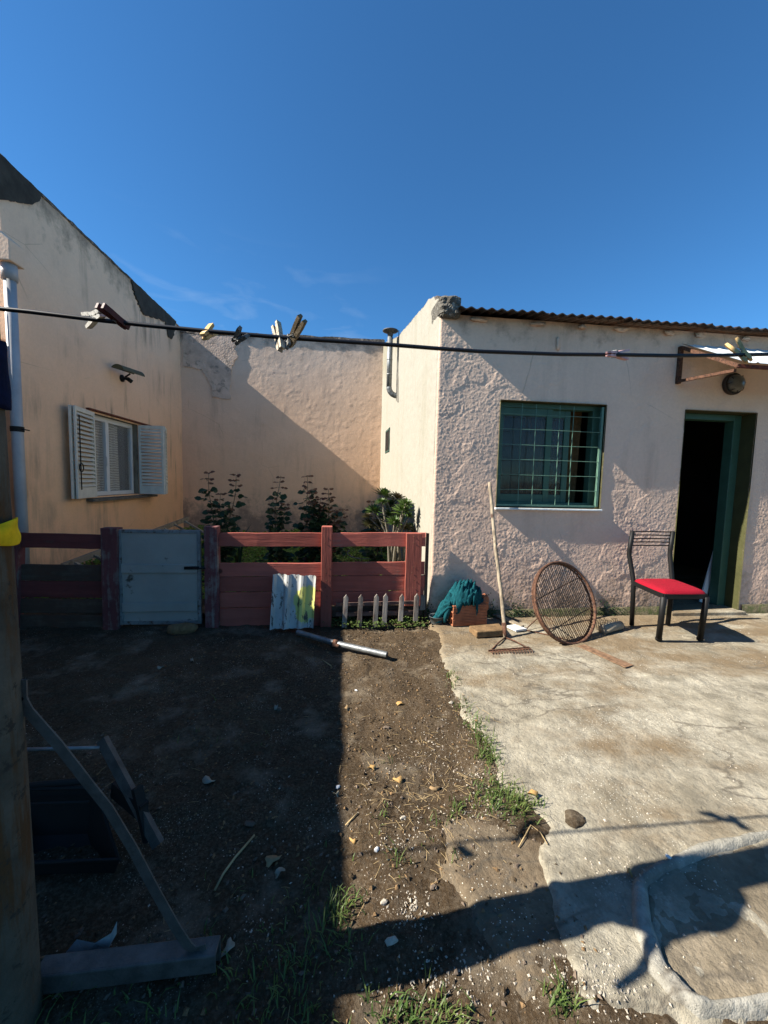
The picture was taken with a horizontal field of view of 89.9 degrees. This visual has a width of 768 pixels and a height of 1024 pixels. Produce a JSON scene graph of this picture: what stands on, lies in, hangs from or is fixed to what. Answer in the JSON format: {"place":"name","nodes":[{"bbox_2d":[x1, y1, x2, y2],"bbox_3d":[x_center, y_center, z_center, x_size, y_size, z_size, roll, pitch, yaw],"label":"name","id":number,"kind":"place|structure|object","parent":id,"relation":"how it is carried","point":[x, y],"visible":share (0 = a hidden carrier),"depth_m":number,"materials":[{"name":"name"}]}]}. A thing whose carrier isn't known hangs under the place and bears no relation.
{"place":"outdoors","nodes":[
{"label":"outdoors","id":0,"kind":"place"},
{"bbox_2d":[24,532,395,614],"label":"garden soil","id":1,"kind":"structure","parent":0,"point":[203,600],"depth_m":4.02,"materials":[{"name":"brown soil"}]},
{"bbox_2d":[60,517,203,564],"bbox_3d":[-2.905,0.428,4.874,0.386,0.539,2.286,2,5,2],"label":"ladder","id":2,"kind":"object","parent":1,"relation":"on","point":[96,554],"visible":0.21,"depth_m":4.17,"materials":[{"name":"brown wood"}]},
{"bbox_2d":[27,525,397,598],"bbox_3d":[-1.791,0.564,5.659,3.933,0.314,4.388,1,5,-6],"label":"ground cover","id":3,"kind":"object","parent":1,"relation":"on","point":[249,559],"visible":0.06,"depth_m":5.36,"materials":[{"name":"green plant"}]},
{"bbox_2d":[194,471,246,567],"bbox_3d":[-1.934,0.144,4.597,0.479,1.266,0.440,4,5,32],"label":"rose bush","id":4,"kind":"object","parent":1,"relation":"on","point":[224,553],"visible":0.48,"depth_m":4.57,"materials":[{"name":"green plant"}]},
{"bbox_2d":[234,523,251,562],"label":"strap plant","id":5,"kind":"object","parent":1,"relation":"on","point":[238,558],"visible":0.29,"depth_m":4.81,"materials":[{"name":"green plant"}]},
{"bbox_2d":[263,476,294,562],"bbox_3d":[-1.282,0.173,4.668,0.409,1.224,0.379,1,5,-6],"label":"rose bush","id":6,"kind":"object","parent":1,"relation":"on","point":[279,553],"visible":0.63,"depth_m":4.63,"materials":[{"name":"green plant"}]},
{"bbox_2d":[180,331,384,532],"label":"wall","id":7,"kind":"structure","parent":1,"relation":"on","point":[259,415],"depth_m":7.81,"materials":[{"name":"beige paint"}]},
{"bbox_2d":[292,475,318,562],"bbox_3d":[-0.931,0.171,4.691,0.407,1.241,0.366,1,5,-6],"label":"rose bush","id":8,"kind":"object","parent":1,"relation":"on","point":[300,526],"visible":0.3,"depth_m":4.62,"materials":[{"name":"green plant"}]},
{"bbox_2d":[301,488,347,575],"bbox_3d":[-0.721,0.263,4.656,0.591,1.114,0.369,-1,5,-25],"label":"rose bush","id":9,"kind":"object","parent":1,"relation":"on","point":[314,553],"visible":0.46,"depth_m":4.60,"materials":[{"name":"green plant"}]},
{"bbox_2d":[358,500,387,561],"bbox_3d":[-0.116,0.342,4.584,0.406,0.957,0.320,-1,5,-30],"label":"rose bush","id":10,"kind":"object","parent":1,"relation":"on","point":[368,553],"visible":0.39,"depth_m":4.57,"materials":[{"name":"green plant"}]},
{"bbox_2d":[347,550,381,558],"bbox_3d":[-0.232,0.517,4.658,0.428,0.114,0.012,1,5,-6],"label":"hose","id":11,"kind":"object","parent":10,"relation":"attached to","point":[360,558],"visible":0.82,"depth_m":4.65,"materials":[{"name":"rubber"}]},
{"bbox_2d":[360,487,413,561],"bbox_3d":[0.094,0.256,4.403,0.684,1.112,0.496,4,5,34],"label":"aeonium","id":12,"kind":"object","parent":1,"relation":"on","point":[394,555],"visible":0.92,"depth_m":4.34,"materials":[{"name":"green plant"}]},
{"bbox_2d":[80,613,422,618],"bbox_3d":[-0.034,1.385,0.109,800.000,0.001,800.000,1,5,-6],"label":"ground","id":13,"kind":"structure","parent":0,"point":[203,616],"depth_m":3.94,"materials":[{"name":"brown soil"}]},
{"bbox_2d":[0,153,183,563],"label":"neighbouring house","id":14,"kind":"structure","parent":13,"relation":"on","point":[103,444],"depth_m":4.72,"materials":[{"name":"beige paint"}]},
{"bbox_2d":[0,230,29,563],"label":"drain pipe","id":15,"kind":"object","parent":14,"relation":"attached to","point":[12,260],"visible":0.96,"depth_m":3.60,"materials":[{"name":"grey plastic"}]},
{"bbox_2d":[95,415,133,495],"bbox_3d":[-3.841,-0.777,5.453,0.132,1.065,1.108,1,5,-6],"label":"window","id":16,"kind":"structure","parent":14,"relation":"in","point":[114,441],"depth_m":5.53,"materials":[{"name":"white wood"}]},
{"bbox_2d":[111,364,144,382],"bbox_3d":[-3.647,-1.938,5.404,0.321,0.180,0.380,2,5,9],"label":"floodlight","id":17,"kind":"object","parent":14,"relation":"attached to","point":[123,378],"visible":1,"depth_m":5.43,"materials":[{"name":"black plastic"}]},
{"bbox_2d":[0,306,767,357],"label":"clothesline","id":18,"kind":"object","parent":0,"point":[192,329],"visible":0.99,"depth_m":1.04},
{"bbox_2d":[81,309,105,328],"bbox_3d":[-0.736,-0.494,0.975,0.088,0.040,0.024,4,5,32],"label":"clothes peg","id":19,"kind":"object","parent":18,"relation":"attached to","point":[96,313],"visible":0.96,"depth_m":0.97,"materials":[{"name":"plastic"}]},
{"bbox_2d":[95,303,129,329],"bbox_3d":[-0.667,-0.484,0.953,0.030,0.039,0.077,3,5,18],"label":"clothes peg","id":20,"kind":"object","parent":18,"relation":"attached to","point":[105,309],"visible":1,"depth_m":0.94,"materials":[{"name":"wood"}]},
{"bbox_2d":[200,323,218,340],"bbox_3d":[-0.456,-0.469,1.003,0.022,0.056,0.060,2,5,13],"label":"clothes peg","id":21,"kind":"object","parent":18,"relation":"attached to","point":[206,334],"visible":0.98,"depth_m":0.99,"materials":[{"name":"yellow wood"}]},
{"bbox_2d":[231,326,249,345],"bbox_3d":[-0.373,-0.456,0.997,0.034,0.037,0.058,-2,6,-38],"label":"clothes peg","id":22,"kind":"object","parent":18,"relation":"attached to","point":[238,338],"visible":1,"depth_m":0.99,"materials":[{"name":"plastic"}]},
{"bbox_2d":[271,320,284,352],"bbox_3d":[-0.282,-0.469,1.027,0.023,0.097,0.079,-1,5,-30],"label":"clothes peg","id":23,"kind":"object","parent":18,"relation":"attached to","point":[279,341],"visible":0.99,"depth_m":1.02,"materials":[{"name":"white plastic"}]},
{"bbox_2d":[284,334,290,349],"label":"clothes peg","id":24,"kind":"object","parent":18,"relation":"attached to","point":[287,343],"visible":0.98,"depth_m":1.01,"materials":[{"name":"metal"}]},
{"bbox_2d":[288,314,307,347],"bbox_3d":[-0.229,-0.468,0.997,0.026,0.063,0.101,-2,5,-34],"label":"clothes peg","id":25,"kind":"object","parent":18,"relation":"attached to","point":[298,326],"visible":0.97,"depth_m":0.98,"materials":[{"name":"brown wood"}]},
{"bbox_2d":[605,349,629,360],"bbox_3d":[0.686,-0.467,1.127,0.116,0.042,0.022,-2,6,-36],"label":"clothes peg","id":26,"kind":"object","parent":18,"relation":"attached to","point":[610,354],"visible":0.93,"depth_m":1.11,"materials":[{"name":"white plastic"}]},
{"bbox_2d":[725,337,752,363],"bbox_3d":[1.082,-0.490,1.170,0.029,0.091,0.078,0,5,-17],"label":"clothes peg","id":27,"kind":"object","parent":18,"relation":"attached to","point":[732,349],"visible":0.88,"depth_m":1.16,"materials":[{"name":"yellow wood"}]},
{"bbox_2d":[0,0,767,341],"label":"sky","id":28,"kind":"structure","parent":0,"point":[345,166],"materials":[{"name":"blue"}]},
{"bbox_2d":[19,617,767,1023],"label":"dirt yard","id":29,"kind":"structure","parent":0,"point":[87,685],"depth_m":1.50,"materials":[{"name":"brown soil"}]},
{"bbox_2d":[0,334,42,1023],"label":"utility pole","id":30,"kind":"object","parent":29,"relation":"on","point":[21,996],"visible":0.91,"depth_m":0.85,"materials":[{"name":"wood"}]},
{"bbox_2d":[0,340,11,410],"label":"blue cloth","id":31,"kind":"object","parent":30,"relation":"hanging from","point":[5,396],"visible":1,"depth_m":0.81,"materials":[{"name":"blue fabric"}]},
{"bbox_2d":[0,517,20,545],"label":"yellow cloth","id":32,"kind":"object","parent":30,"relation":"attached to","point":[10,534],"visible":0.95,"depth_m":0.82,"materials":[{"name":"yellow fabric"}]},
{"bbox_2d":[21,679,206,951],"bbox_3d":[-0.653,0.773,0.949,0.397,0.786,0.021,0,5,-13],"label":"metal brace","id":33,"kind":"object","parent":30,"relation":"attached to","point":[43,728],"visible":0.96,"depth_m":0.94,"materials":[{"name":"metal"}]},
{"bbox_2d":[14,527,122,629],"bbox_3d":[-2.708,0.583,3.238,0.933,0.919,0.090,1,5,-6],"label":"board fence","id":34,"kind":"object","parent":29,"relation":"on","point":[78,583],"visible":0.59,"depth_m":3.24,"materials":[{"name":"red wood"}]},
{"bbox_2d":[66,922,116,952],"bbox_3d":[-0.787,1.143,1.032,0.133,0.082,0.014,1,5,-6],"label":"paper scrap","id":35,"kind":"object","parent":29,"relation":"on","point":[82,945],"visible":0.69,"depth_m":1.03,"materials":[{"name":"white paper"}]},
{"bbox_2d":[27,735,163,875],"bbox_3d":[-1.058,1.052,1.339,0.586,0.428,0.230,1,5,-6],"label":"wheelbarrow tray","id":36,"kind":"object","parent":29,"relation":"on","point":[66,813],"visible":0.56,"depth_m":1.36,"materials":[{"name":"black plastic"}]},
{"bbox_2d":[41,935,220,994],"bbox_3d":[-0.660,1.188,1.002,0.436,0.074,0.050,1,5,-7],"label":"steel channel","id":37,"kind":"object","parent":29,"relation":"on","point":[99,968],"visible":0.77,"depth_m":0.99,"materials":[{"name":"metal"}]},
{"bbox_2d":[167,622,197,634],"bbox_3d":[-1.702,0.989,3.237,0.242,0.102,0.136,1,5,-6],"label":"stone","id":38,"kind":"object","parent":29,"relation":"on","point":[181,628],"visible":0.81,"depth_m":3.20,"materials":[{"name":"grey stone"}]},
{"bbox_2d":[202,775,215,783],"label":"fallen leaf","id":39,"kind":"object","parent":29,"relation":"on","point":[206,779],"visible":1,"depth_m":1.64,"materials":[{"name":"beige plant"}]},
{"bbox_2d":[221,937,234,956],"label":"fallen leaf","id":40,"kind":"object","parent":29,"relation":"on","point":[230,944],"visible":1,"depth_m":1.08,"materials":[{"name":"grey plant"}]},
{"bbox_2d":[214,834,254,890],"bbox_3d":[-0.514,1.197,1.321,0.019,0.010,0.205,3,5,17],"label":"twig","id":41,"kind":"object","parent":29,"relation":"on","point":[233,859],"visible":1,"depth_m":1.31,"materials":[{"name":"wood"}]},
{"bbox_2d":[244,820,255,826],"bbox_3d":[-0.510,1.186,1.460,0.040,0.019,0.025,3,5,20],"label":"pebble","id":42,"kind":"object","parent":29,"relation":"on","point":[248,823],"visible":1,"depth_m":1.46,"materials":[{"name":"grey stone"}]},
{"bbox_2d":[265,855,281,867],"bbox_3d":[-0.383,1.201,1.329,0.055,0.022,0.034,-2,6,-35],"label":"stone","id":43,"kind":"object","parent":29,"relation":"on","point":[270,859],"visible":1,"depth_m":1.32,"materials":[{"name":"grey stone"}]},
{"bbox_2d":[275,867,284,878],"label":"fallen leaf","id":44,"kind":"object","parent":29,"relation":"on","point":[278,870],"visible":1,"depth_m":1.29,"materials":[{"name":"grey plant"}]},
{"bbox_2d":[270,574,315,629],"bbox_3d":[-0.782,0.770,3.326,0.373,0.448,0.172,1,5,-6],"label":"metal sheet","id":45,"kind":"object","parent":29,"relation":"on","point":[293,601],"visible":1,"depth_m":3.33,"materials":[{"name":"white metal"}]},
{"bbox_2d":[87,633,531,1023],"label":"straw","id":46,"kind":"object","parent":29,"relation":"on","point":[403,797],"visible":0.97,"depth_m":1.62,"materials":[{"name":"beige plant"}]},
{"bbox_2d":[34,669,595,1023],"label":"weeds","id":47,"kind":"object","parent":29,"relation":"on","point":[561,1002],"visible":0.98,"depth_m":1.04,"materials":[{"name":"green plant"}]},
{"bbox_2d":[204,526,428,627],"bbox_3d":[-0.571,0.600,3.467,1.980,0.953,0.106,1,5,-6],"label":"board fence","id":48,"kind":"object","parent":29,"relation":"on","point":[407,578],"visible":0.88,"depth_m":3.44,"materials":[{"name":"red paint"}]},
{"bbox_2d":[119,529,205,624],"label":"gate","id":49,"kind":"structure","parent":48,"relation":"attached to","point":[160,576],"depth_m":3.30,"materials":[{"name":"grey metal"}]},
{"bbox_2d":[296,630,387,657],"bbox_3d":[-0.364,1.028,2.990,0.842,0.059,0.102,4,5,28],"label":"metal pipe","id":50,"kind":"object","parent":29,"relation":"on","point":[334,643],"visible":1,"depth_m":2.95,"materials":[{"name":"metal"}]},
{"bbox_2d":[324,616,428,628],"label":"clover weeds","id":51,"kind":"object","parent":29,"relation":"on","point":[380,622],"visible":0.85,"depth_m":3.47,"materials":[{"name":"green plant"}]},
{"bbox_2d":[336,594,418,626],"bbox_3d":[-0.056,0.881,3.464,0.749,0.298,0.056,1,5,-6],"label":"picket fence","id":52,"kind":"object","parent":29,"relation":"on","point":[375,612],"visible":0.99,"depth_m":3.45,"materials":[{"name":"white paint"}]},
{"bbox_2d":[380,898,387,905],"bbox_3d":[0.000,1.220,1.203,0.023,0.013,0.017,1,5,-6],"label":"pebble","id":53,"kind":"object","parent":29,"relation":"on","point":[383,902],"visible":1,"depth_m":1.20,"materials":[{"name":"stone"}]},
{"bbox_2d":[385,936,397,946],"bbox_3d":[0.020,1.224,1.100,0.035,0.017,0.022,-2,5,-35],"label":"pebble","id":54,"kind":"object","parent":29,"relation":"on","point":[391,940],"visible":1,"depth_m":1.09,"materials":[{"name":"stone"}]},
{"bbox_2d":[393,776,401,783],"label":"fallen leaf","id":55,"kind":"object","parent":29,"relation":"on","point":[398,779],"visible":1,"depth_m":1.69,"materials":[{"name":"yellow plant"}]},
{"bbox_2d":[429,786,438,790],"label":"fallen leaf","id":56,"kind":"object","parent":29,"relation":"on","point":[434,788],"visible":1,"depth_m":1.64,"materials":[{"name":"beige plant"}]},
{"bbox_2d":[430,884,437,890],"bbox_3d":[0.163,1.226,1.257,0.027,0.013,0.015,1,5,-6],"label":"pebble","id":57,"kind":"object","parent":29,"relation":"on","point":[432,886],"visible":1,"depth_m":1.25,"materials":[{"name":"beige stone"}]},
{"bbox_2d":[437,815,566,1001],"bbox_3d":[0.524,1.234,1.271,0.800,0.047,0.762,1,5,-6],"label":"concrete patch","id":58,"kind":"object","parent":29,"relation":"on","point":[530,931],"visible":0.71,"depth_m":1.22,"materials":[{"name":"concrete"}]},
{"bbox_2d":[518,824,547,847],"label":"twig","id":59,"kind":"object","parent":58,"relation":"on","point":[526,833],"visible":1,"depth_m":1.41,"materials":[{"name":"wood"}]},
{"bbox_2d":[427,613,767,1023],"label":"concrete yard","id":60,"kind":"structure","parent":29,"relation":"on","point":[530,735],"depth_m":1.86,"materials":[{"name":"grey concrete"}]},
{"bbox_2d":[429,613,442,624],"bbox_3d":[0.481,0.983,3.521,0.144,0.072,0.144,1,5,-6],"label":"bucket","id":61,"kind":"object","parent":60,"relation":"on","point":[433,620],"visible":0.71,"depth_m":3.47,"materials":[{"name":"metal"}]},
{"bbox_2d":[447,601,486,625],"bbox_3d":[0.761,0.924,3.511,0.330,0.185,0.123,0,5,-13],"label":"hollow brick","id":62,"kind":"object","parent":60,"relation":"on","point":[466,616],"visible":0.75,"depth_m":3.46,"materials":[{"name":"brick"}]},
{"bbox_2d":[432,579,483,623],"bbox_3d":[0.683,0.822,3.518,0.495,0.420,0.209,1,5,-6],"label":"teal cloth","id":63,"kind":"object","parent":62,"relation":"on","point":[461,593],"visible":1,"depth_m":3.46,"materials":[{"name":"teal fabric"}]},
{"bbox_2d":[482,593,488,609],"bbox_3d":[0.940,0.849,3.628,0.101,0.169,0.112,1,5,-6],"label":"broken brick","id":64,"kind":"object","parent":60,"relation":"on","point":[485,597],"visible":0.42,"depth_m":3.58,"materials":[{"name":"orange brick"}]},
{"bbox_2d":[469,624,502,637],"bbox_3d":[0.888,1.010,3.277,0.290,0.055,0.150,0,5,-14],"label":"earth block","id":65,"kind":"object","parent":60,"relation":"on","point":[486,630],"depth_m":3.22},
{"bbox_2d":[492,614,523,626],"bbox_3d":[1.151,1.003,3.579,0.055,0.015,0.359,-1,5,-28],"label":"wood offcut","id":66,"kind":"object","parent":60,"relation":"on","point":[509,620],"visible":0.86,"depth_m":3.54,"materials":[{"name":"beige wood"}]},
{"bbox_2d":[488,482,532,654],"bbox_3d":[0.946,0.401,3.242,0.345,1.307,0.819,1,5,-6],"label":"rake","id":67,"kind":"object","parent":60,"relation":"on","point":[504,629],"visible":0.99,"depth_m":3.29,"materials":[{"name":"brown wood"}]},
{"bbox_2d":[507,624,526,631],"bbox_3d":[1.175,1.026,3.403,0.116,0.018,0.122,-1,5,-26],"label":"painted offcut","id":68,"kind":"object","parent":60,"relation":"on","point":[515,627],"visible":0.91,"depth_m":3.38,"materials":[{"name":"white wood"}]},
{"bbox_2d":[528,789,537,799],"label":"fallen leaf","id":69,"kind":"object","parent":60,"relation":"on","point":[534,792],"visible":0.92,"depth_m":1.59,"materials":[{"name":"yellow plant"}]},
{"bbox_2d":[526,561,596,644],"bbox_3d":[1.492,0.753,3.280,0.683,0.649,0.432,-2,6,-37],"label":"round grate","id":70,"kind":"object","parent":60,"relation":"on","point":[592,609],"visible":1,"depth_m":3.25,"materials":[{"name":"metal"}]},
{"bbox_2d":[379,295,767,617],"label":"house","id":71,"kind":"structure","parent":60,"relation":"on","point":[584,465],"depth_m":3.76,"materials":[{"name":"paint"}]},
{"bbox_2d":[385,427,389,453],"bbox_3d":[0.068,-1.278,6.920,0.024,0.409,0.554,1,5,-7],"label":"vent window","id":72,"kind":"structure","parent":71,"relation":"attached to","point":[387,440],"depth_m":6.89,"materials":[{"name":"grey glass"}]},
{"bbox_2d":[383,328,397,397],"bbox_3d":[0.101,-2.269,5.887,0.269,1.033,0.237,1,5,-6],"label":"stove flue","id":73,"kind":"object","parent":71,"relation":"attached to","point":[389,332],"visible":0.87,"depth_m":5.85,"materials":[{"name":"metal"}]},
{"bbox_2d":[419,590,619,617],"bbox_3d":[1.354,0.889,3.728,2.094,0.264,0.036,1,5,-6],"label":"wall moss","id":74,"kind":"object","parent":71,"relation":"attached to","point":[599,613],"depth_m":3.73,"materials":[{"name":"green plant"}]},
{"bbox_2d":[496,402,600,507],"bbox_3d":[1.586,-0.547,3.794,1.054,1.000,0.080,1,5,-6],"label":"window","id":75,"kind":"structure","parent":71,"relation":"in","point":[544,486],"depth_m":3.77,"materials":[{"name":"green paint"}]},
{"bbox_2d":[675,343,767,383],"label":"door canopy","id":76,"kind":"object","parent":71,"relation":"attached to","point":[721,349],"visible":0.73,"depth_m":3.48,"materials":[{"name":"metal"}]},
{"bbox_2d":[722,373,745,394],"bbox_3d":[3.444,-1.258,3.758,0.210,0.210,0.105,1,5,-6],"label":"bulkhead lamp","id":77,"kind":"object","parent":71,"relation":"attached to","point":[733,383],"visible":1,"depth_m":3.74,"materials":[{"name":"metal"}]},
{"bbox_2d":[565,809,585,827],"bbox_3d":[0.733,1.183,1.486,0.086,0.024,0.082,1,5,-6],"label":"stone","id":78,"kind":"object","parent":60,"relation":"on","point":[574,819],"visible":1,"depth_m":1.48,"materials":[{"name":"stone"}]},
{"bbox_2d":[578,644,632,667],"bbox_3d":[1.671,1.087,2.920,0.093,0.005,0.388,-1,5,-25],"label":"rusty strip","id":79,"kind":"object","parent":60,"relation":"on","point":[620,662],"visible":1,"depth_m":2.89,"materials":[{"name":"beige metal"}]},
{"bbox_2d":[596,618,617,627],"bbox_3d":[2.036,1.007,3.526,0.187,0.064,0.360,4,5,26],"label":"wire tangle","id":80,"kind":"object","parent":60,"relation":"on","point":[605,621],"visible":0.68,"depth_m":3.50,"materials":[{"name":"black metal"}]},
{"bbox_2d":[454,618,766,962],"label":"slab grit","id":81,"kind":"object","parent":60,"relation":"on","point":[683,934],"visible":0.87,"depth_m":1.77,"materials":[{"name":"stone"}]},
{"bbox_2d":[598,621,623,633],"bbox_3d":[2.020,1.021,3.414,0.269,0.086,0.082,-1,5,-29],"label":"bottle","id":82,"kind":"object","parent":60,"relation":"on","point":[608,627],"visible":1,"depth_m":3.37,"materials":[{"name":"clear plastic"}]},
{"bbox_2d":[627,531,709,641],"bbox_3d":[2.475,0.633,3.370,0.500,0.881,0.522,1,5,-6],"label":"chair","id":83,"kind":"object","parent":60,"relation":"on","point":[671,588],"visible":1,"depth_m":3.33,"materials":[{"name":"red fabric"}]},
{"bbox_2d":[631,830,767,1021],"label":"mortar kerb","id":84,"kind":"structure","parent":29,"relation":"on","point":[676,988],"depth_m":1.06,"materials":[{"name":"grey concrete"}]},
{"bbox_2d":[648,845,767,999],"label":"concrete step","id":85,"kind":"object","parent":29,"relation":"on","point":[739,875],"visible":0.63,"depth_m":1.11,"materials":[{"name":"grey concrete"}]},
{"bbox_2d":[148,646,671,1023],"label":"pale gravel","id":86,"kind":"structure","parent":0,"point":[543,971],"depth_m":1.06,"materials":[{"name":"grey gravel"}]},
{"bbox_2d":[699,552,712,601],"bbox_3d":[3.631,0.637,4.272,0.297,0.743,0.031,-1,5,-23],"label":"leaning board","id":87,"kind":"object","parent":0,"point":[706,584],"visible":0.36,"depth_m":4.26,"materials":[{"name":"grey wood"}]}
]}

